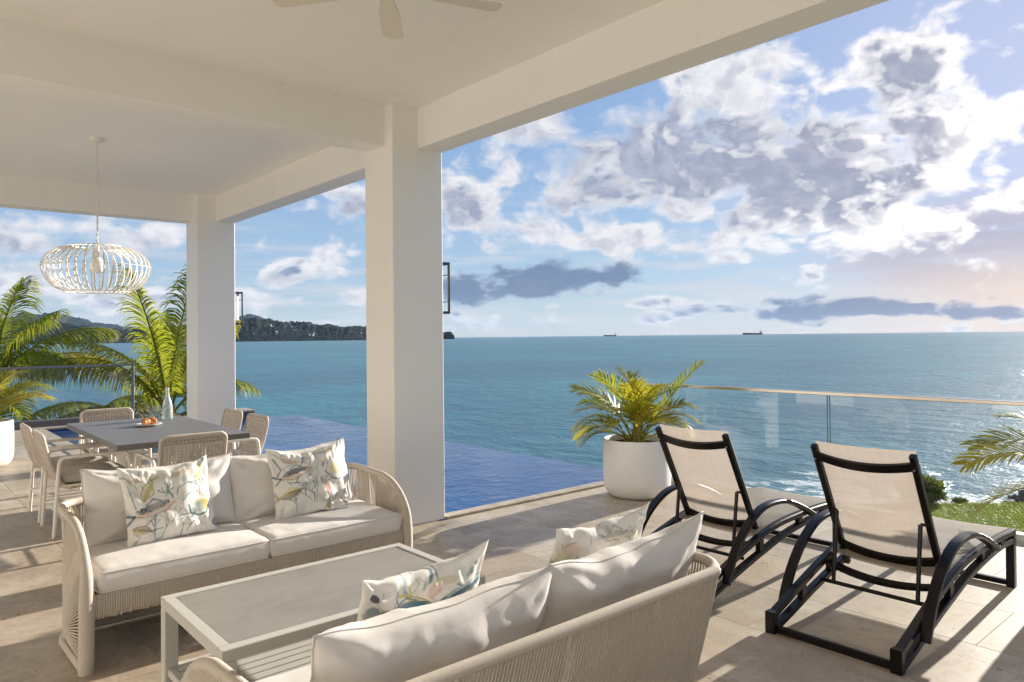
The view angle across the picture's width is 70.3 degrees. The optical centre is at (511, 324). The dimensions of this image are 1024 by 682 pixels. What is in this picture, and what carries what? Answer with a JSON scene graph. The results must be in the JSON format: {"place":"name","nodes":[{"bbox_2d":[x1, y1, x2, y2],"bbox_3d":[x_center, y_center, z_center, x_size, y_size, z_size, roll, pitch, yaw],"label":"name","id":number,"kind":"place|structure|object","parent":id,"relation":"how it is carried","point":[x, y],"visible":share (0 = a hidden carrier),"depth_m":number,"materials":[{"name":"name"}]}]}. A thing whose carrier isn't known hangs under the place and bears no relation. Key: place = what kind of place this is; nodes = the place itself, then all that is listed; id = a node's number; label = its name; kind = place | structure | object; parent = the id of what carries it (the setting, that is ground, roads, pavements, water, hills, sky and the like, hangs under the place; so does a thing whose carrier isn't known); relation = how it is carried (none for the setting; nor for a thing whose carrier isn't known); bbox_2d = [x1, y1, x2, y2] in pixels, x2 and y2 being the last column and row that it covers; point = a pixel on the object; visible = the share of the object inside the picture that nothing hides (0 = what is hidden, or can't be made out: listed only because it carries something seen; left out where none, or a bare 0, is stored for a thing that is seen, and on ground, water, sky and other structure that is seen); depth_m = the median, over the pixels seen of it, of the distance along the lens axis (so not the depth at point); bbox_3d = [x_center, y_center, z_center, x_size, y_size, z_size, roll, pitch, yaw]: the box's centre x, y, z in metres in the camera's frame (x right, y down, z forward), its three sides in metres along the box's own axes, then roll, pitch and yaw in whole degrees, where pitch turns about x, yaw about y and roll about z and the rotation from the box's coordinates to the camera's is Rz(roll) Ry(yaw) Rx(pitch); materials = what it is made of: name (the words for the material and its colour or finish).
{"place":"outdoors","nodes":[
{"label":"outdoors","id":0,"kind":"place"},
{"bbox_2d":[8,312,273,329],"bbox_3d":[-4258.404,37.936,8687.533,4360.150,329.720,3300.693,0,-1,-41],"label":"distant mountain","id":1,"kind":"structure","parent":0,"point":[77,321],"depth_m":7830.69,"materials":[{"name":"green plant"}]},
{"bbox_2d":[0,317,365,344],"bbox_3d":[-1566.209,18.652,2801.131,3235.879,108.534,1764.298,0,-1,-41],"label":"headland","id":2,"kind":"structure","parent":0,"point":[258,327],"depth_m":2704.60,"materials":[{"name":"green plant"}]},
{"bbox_2d":[247,321,360,335],"bbox_3d":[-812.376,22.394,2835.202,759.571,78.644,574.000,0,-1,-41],"label":"hillside houses","id":3,"kind":"structure","parent":2,"relation":"on","point":[291,326],"depth_m":2781.71,"materials":[{"name":"white"}]},
{"bbox_2d":[0,331,1023,502],"bbox_3d":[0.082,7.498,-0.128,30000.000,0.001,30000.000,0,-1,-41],"label":"sea","id":4,"kind":"structure","parent":0,"point":[509,394],"depth_m":100.16,"materials":[{"name":"liquid"}]},
{"bbox_2d":[443,331,453,338],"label":"islet","id":5,"kind":"object","parent":4,"relation":"on","point":[448,335],"visible":0.79,"depth_m":2900.95,"materials":[{"name":"green plant"}]},
{"bbox_2d":[743,331,762,334],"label":"cargo ship","id":6,"kind":"object","parent":4,"relation":"on","point":[760,333],"visible":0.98,"depth_m":6631.90},
{"bbox_2d":[1003,490,1023,503],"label":"shore rock","id":7,"kind":"object","parent":4,"relation":"in","point":[1018,498],"visible":0.19,"depth_m":31.37,"materials":[{"name":"grey stone"}]},
{"bbox_2d":[0,0,1023,336],"label":"sky","id":8,"kind":"structure","parent":0,"point":[861,171],"materials":[{"name":"blue"}]},
{"bbox_2d":[929,500,1023,531],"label":"lawn","id":9,"kind":"structure","parent":0,"point":[983,522],"depth_m":7.92,"materials":[{"name":"green plant"}]},
{"bbox_2d":[922,473,947,504],"bbox_3d":[4.811,1.959,8.578,0.586,0.426,0.600,-1,-1,11],"label":"shrub","id":10,"kind":"object","parent":9,"relation":"on","point":[934,488],"visible":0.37,"depth_m":8.41,"materials":[{"name":"green plant"}]},
{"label":"ground","id":11,"kind":"structure","parent":0,"visible":0},
{"bbox_2d":[0,275,125,416],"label":"coconut palm","id":12,"kind":"object","parent":11,"relation":"on","point":[43,356],"visible":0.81,"depth_m":15.66,"materials":[{"name":"green plant"}]},
{"bbox_2d":[0,387,183,421],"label":"coconut palm","id":13,"kind":"object","parent":11,"relation":"on","point":[72,405],"visible":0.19,"depth_m":15.05,"materials":[{"name":"green plant"}]},
{"bbox_2d":[26,262,261,417],"bbox_3d":[-8.071,1.272,16.586,3.765,5.732,3.710,-1,-1,16],"label":"coconut palm","id":14,"kind":"object","parent":11,"relation":"on","point":[174,370],"visible":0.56,"depth_m":16.39,"materials":[{"name":"green plant"}]},
{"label":"shore slope","id":15,"kind":"structure","parent":0,"visible":0},
{"bbox_2d":[951,495,968,502],"bbox_3d":[5.277,2.092,8.563,0.202,0.146,0.196,-1,-1,20],"label":"shrub","id":16,"kind":"object","parent":15,"relation":"on","point":[957,499],"visible":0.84,"depth_m":8.54,"materials":[{"name":"green plant"}]},
{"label":"terrace base","id":17,"kind":"structure","parent":0,"visible":0},
{"bbox_2d":[14,413,139,430],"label":"stone kerb","id":18,"kind":"structure","parent":17,"relation":"on","point":[47,422],"depth_m":12.84,"materials":[{"name":"grey stone"}]},
{"bbox_2d":[0,364,133,411],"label":"glass screen","id":19,"kind":"object","parent":18,"relation":"on","point":[132,385],"visible":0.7,"depth_m":13.37,"materials":[{"name":"clear glass"}]},
{"bbox_2d":[31,415,604,520],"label":"pool","id":20,"kind":"structure","parent":17,"relation":"in","point":[478,479],"depth_m":8.59,"materials":[{"name":"blue liquid"}]},
{"bbox_2d":[236,408,255,419],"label":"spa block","id":21,"kind":"structure","parent":20,"relation":"in","point":[246,411],"depth_m":14.17,"materials":[{"name":"white tile"}]},
{"bbox_2d":[0,430,1023,681],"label":"terrace floor","id":22,"kind":"structure","parent":17,"relation":"on","point":[978,632],"depth_m":3.98,"materials":[{"name":"beige tile"}]},
{"bbox_2d":[0,368,56,466],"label":"potted palm","id":23,"kind":"object","parent":22,"relation":"on","point":[6,441],"visible":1,"depth_m":8.79,"materials":[{"name":"plant"}]},
{"bbox_2d":[20,423,111,522],"bbox_3d":[-3.919,1.256,6.405,0.648,0.795,0.551,0,-1,-41],"label":"dining chair","id":24,"kind":"object","parent":22,"relation":"on","point":[26,431],"visible":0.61,"depth_m":6.31,"materials":[{"name":"beige wicker"}]},
{"bbox_2d":[31,429,131,538],"bbox_3d":[-3.486,1.242,5.907,0.648,0.795,0.551,0,-1,-41],"label":"dining chair","id":25,"kind":"object","parent":22,"relation":"on","point":[68,477],"visible":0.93,"depth_m":5.78,"materials":[{"name":"beige wicker"}]},
{"bbox_2d":[78,407,151,488],"bbox_3d":[-4.034,1.273,7.375,0.551,0.795,0.648,0,-1,-41],"label":"dining chair","id":26,"kind":"object","parent":22,"relation":"on","point":[107,411],"visible":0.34,"depth_m":7.52,"materials":[{"name":"beige wicker"}]},
{"bbox_2d":[67,415,249,467],"bbox_3d":[-3.124,1.272,6.327,0.980,0.740,1.900,0,-1,-41],"label":"dining table","id":27,"kind":"object","parent":22,"relation":"on","point":[130,437],"visible":0.39,"depth_m":6.12,"materials":[{"name":"grey concrete"}]},
{"bbox_2d":[134,422,161,426],"bbox_3d":[-3.239,0.895,6.476,0.230,0.022,0.230,0,-1,-41],"label":"plate","id":28,"kind":"object","parent":27,"relation":"on","point":[149,425],"visible":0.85,"depth_m":6.43,"materials":[{"name":"white ceramic"}]},
{"bbox_2d":[141,418,150,424],"bbox_3d":[-3.252,0.867,6.463,0.071,0.067,0.100,-1,-1,9],"label":"bread roll","id":29,"kind":"object","parent":28,"relation":"on","point":[145,421],"visible":0.97,"depth_m":6.44,"materials":[{"name":"orange food"}]},
{"bbox_2d":[149,417,156,423],"bbox_3d":[-3.237,0.868,6.530,0.100,0.067,0.070,0,-1,-12],"label":"bread roll","id":30,"kind":"object","parent":28,"relation":"on","point":[153,420],"visible":0.69,"depth_m":6.51,"materials":[{"name":"orange food"}]},
{"bbox_2d":[163,388,172,419],"bbox_3d":[-3.323,0.764,7.015,0.096,0.303,0.096,0,-1,-41],"label":"water bottle","id":31,"kind":"object","parent":27,"relation":"on","point":[170,408],"visible":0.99,"depth_m":7.01,"materials":[{"name":"clear glass"}]},
{"bbox_2d":[134,431,227,467],"bbox_3d":[-2.607,1.230,5.745,0.551,0.795,0.648,0,-1,-41],"label":"dining chair","id":32,"kind":"object","parent":22,"relation":"on","point":[191,436],"visible":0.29,"depth_m":5.52,"materials":[{"name":"beige wicker"}]},
{"bbox_2d":[172,408,242,456],"bbox_3d":[-3.058,1.259,7.179,0.648,0.795,0.551,0,-1,-41],"label":"dining chair","id":33,"kind":"object","parent":22,"relation":"on","point":[227,421],"visible":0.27,"depth_m":7.30,"materials":[{"name":"beige wicker"}]},
{"bbox_2d":[190,413,268,460],"bbox_3d":[-2.621,1.245,6.645,0.648,0.795,0.551,0,-1,-41],"label":"dining chair","id":34,"kind":"object","parent":22,"relation":"on","point":[242,448],"visible":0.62,"depth_m":6.74,"materials":[{"name":"beige wicker"}]},
{"bbox_2d":[57,463,412,676],"bbox_3d":[-1.515,1.255,4.114,1.787,0.668,0.801,0,-1,-41],"label":"rope sofa","id":35,"kind":"object","parent":22,"relation":"on","point":[82,608],"visible":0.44,"depth_m":3.55,"materials":[{"name":"beige fabric"}]},
{"bbox_2d":[88,522,269,593],"bbox_3d":[-1.795,1.182,3.820,0.834,0.133,0.687,0,-1,-41],"label":"seat cushion","id":36,"kind":"object","parent":35,"relation":"on","point":[117,565],"visible":0.66,"depth_m":3.60,"materials":[{"name":"beige fabric"}]},
{"bbox_2d":[80,453,236,546],"bbox_3d":[-1.921,0.953,4.000,0.786,0.413,0.218,0,-18,-41],"label":"back cushion","id":37,"kind":"object","parent":36,"relation":"on","point":[104,507],"visible":0.44,"depth_m":3.79,"materials":[{"name":"beige fabric"}]},
{"bbox_2d":[117,455,217,546],"bbox_3d":[-1.816,0.931,3.849,0.461,0.422,0.158,-2,-17,-45],"label":"throw pillow","id":38,"kind":"object","parent":36,"relation":"on","point":[161,504],"visible":1,"depth_m":3.79,"materials":[{"name":"multicoloured fabric"}]},
{"bbox_2d":[238,498,401,556],"bbox_3d":[-1.186,1.185,4.351,0.834,0.133,0.687,0,-1,-41],"label":"seat cushion","id":39,"kind":"object","parent":35,"relation":"on","point":[357,519],"visible":0.79,"depth_m":4.13,"materials":[{"name":"beige fabric"}]},
{"bbox_2d":[230,438,353,522],"bbox_3d":[-1.359,0.955,4.491,0.787,0.413,0.222,-2,-17,-42],"label":"back cushion","id":40,"kind":"object","parent":39,"relation":"on","point":[251,481],"visible":0.52,"depth_m":4.28,"materials":[{"name":"beige fabric"}]},
{"bbox_2d":[265,441,349,518],"bbox_3d":[-1.221,0.930,4.370,0.464,0.430,0.148,-2,-18,-37],"label":"throw pillow","id":41,"kind":"object","parent":39,"relation":"on","point":[310,481],"visible":1,"depth_m":4.31,"materials":[{"name":"fabric"}]},
{"bbox_2d":[161,543,484,681],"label":"coffee table","id":42,"kind":"object","parent":22,"relation":"on","point":[254,628],"visible":0.45,"depth_m":3.04,"materials":[{"name":"grey ceramic"}]},
{"bbox_2d":[0,0,888,527],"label":"porch","id":43,"kind":"object","parent":22,"relation":"on","point":[210,122],"visible":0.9,"depth_m":5.45,"materials":[{"name":"white paint"}]},
{"bbox_2d":[39,136,150,293],"bbox_3d":[-3.792,-0.998,6.650,0.887,1.415,0.887,0,-1,-41],"label":"pendant lamp","id":44,"kind":"object","parent":43,"relation":"hanging from","point":[97,264],"visible":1,"depth_m":6.59,"materials":[{"name":"beige wicker"}]},
{"bbox_2d":[235,292,242,324],"bbox_3d":[-3.727,-0.212,9.789,0.150,0.440,0.170,0,-1,-41],"label":"wall lantern","id":45,"kind":"object","parent":43,"relation":"attached to","point":[237,308],"depth_m":9.77,"materials":[{"name":"brown metal"}]},
{"bbox_2d":[272,0,501,39],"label":"ceiling fan","id":46,"kind":"object","parent":43,"relation":"hanging from","point":[390,21],"visible":1,"depth_m":3.36},
{"bbox_2d":[442,262,449,313],"bbox_3d":[-0.640,-0.307,6.233,0.150,0.440,0.170,0,-1,-41],"label":"wall lantern","id":47,"kind":"object","parent":43,"relation":"attached to","point":[448,278],"depth_m":6.21,"materials":[{"name":"brown metal"}]},
{"bbox_2d":[181,551,720,681],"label":"rope sofa","id":48,"kind":"object","parent":22,"relation":"on","point":[669,627],"visible":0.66,"depth_m":2.29,"materials":[{"name":"beige fabric"}]},
{"bbox_2d":[255,664,545,681],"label":"seat cushion","id":49,"kind":"object","parent":48,"relation":"on","point":[302,674],"visible":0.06,"depth_m":2.24,"materials":[{"name":"white fabric"}]},
{"bbox_2d":[357,540,488,621],"bbox_3d":[-0.300,0.903,2.300,0.484,0.406,0.157,-3,25,-43],"label":"throw pillow","id":50,"kind":"object","parent":49,"relation":"on","point":[442,580],"visible":0.54,"depth_m":2.23,"materials":[{"name":"multicoloured fabric"}]},
{"bbox_2d":[310,562,557,681],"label":"back cushion","id":51,"kind":"object","parent":49,"relation":"on","point":[400,645],"visible":0.87,"depth_m":1.99,"materials":[{"name":"white fabric"}]},
{"bbox_3d":[0.226,1.142,2.722,0.829,0.133,0.637,0,-1,-41],"label":"seat cushion","id":52,"kind":"object","parent":48,"relation":"on","visible":0},
{"bbox_2d":[549,501,649,563],"bbox_3d":[0.326,0.912,2.871,0.488,0.394,0.140,-4,26,-35],"label":"throw pillow","id":53,"kind":"object","parent":52,"relation":"on","point":[575,543],"visible":0.47,"depth_m":2.76,"materials":[{"name":"fabric"}]},
{"bbox_2d":[536,511,703,651],"bbox_3d":[0.384,0.932,2.632,0.838,0.410,0.247,-2,23,-40],"label":"back cushion","id":54,"kind":"object","parent":52,"relation":"on","point":[602,578],"visible":0.56,"depth_m":2.51,"materials":[{"name":"beige fabric"}]},
{"bbox_2d":[567,360,706,499],"bbox_3d":[1.152,0.967,6.878,1.356,1.276,1.051,0,-1,-18],"label":"potted palm","id":55,"kind":"object","parent":22,"relation":"on","point":[635,466],"visible":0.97,"depth_m":6.68,"materials":[{"name":"plant"}]},
{"bbox_2d":[641,424,833,597],"bbox_3d":[1.457,1.103,4.777,1.712,0.928,0.738,0,-1,-41],"label":"sun lounger","id":56,"kind":"object","parent":22,"relation":"on","point":[705,471],"visible":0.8,"depth_m":4.58,"materials":[{"name":"beige fabric"}]},
{"bbox_2d":[641,382,1023,541],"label":"glass balustrade","id":57,"kind":"object","parent":22,"relation":"on","point":[1019,536],"visible":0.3,"depth_m":6.09,"materials":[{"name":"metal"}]},
{"bbox_2d":[765,441,1016,675],"bbox_3d":[2.127,1.082,3.982,1.712,0.928,0.738,0,-1,-41],"label":"sun lounger","id":58,"kind":"object","parent":22,"relation":"on","point":[878,511],"visible":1,"depth_m":3.77,"materials":[{"name":"metal"}]},
{"bbox_2d":[951,375,1023,519],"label":"potted palm","id":59,"kind":"object","parent":22,"relation":"on","point":[990,443],"visible":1,"depth_m":4.51,"materials":[{"name":"plant"}]}
]}

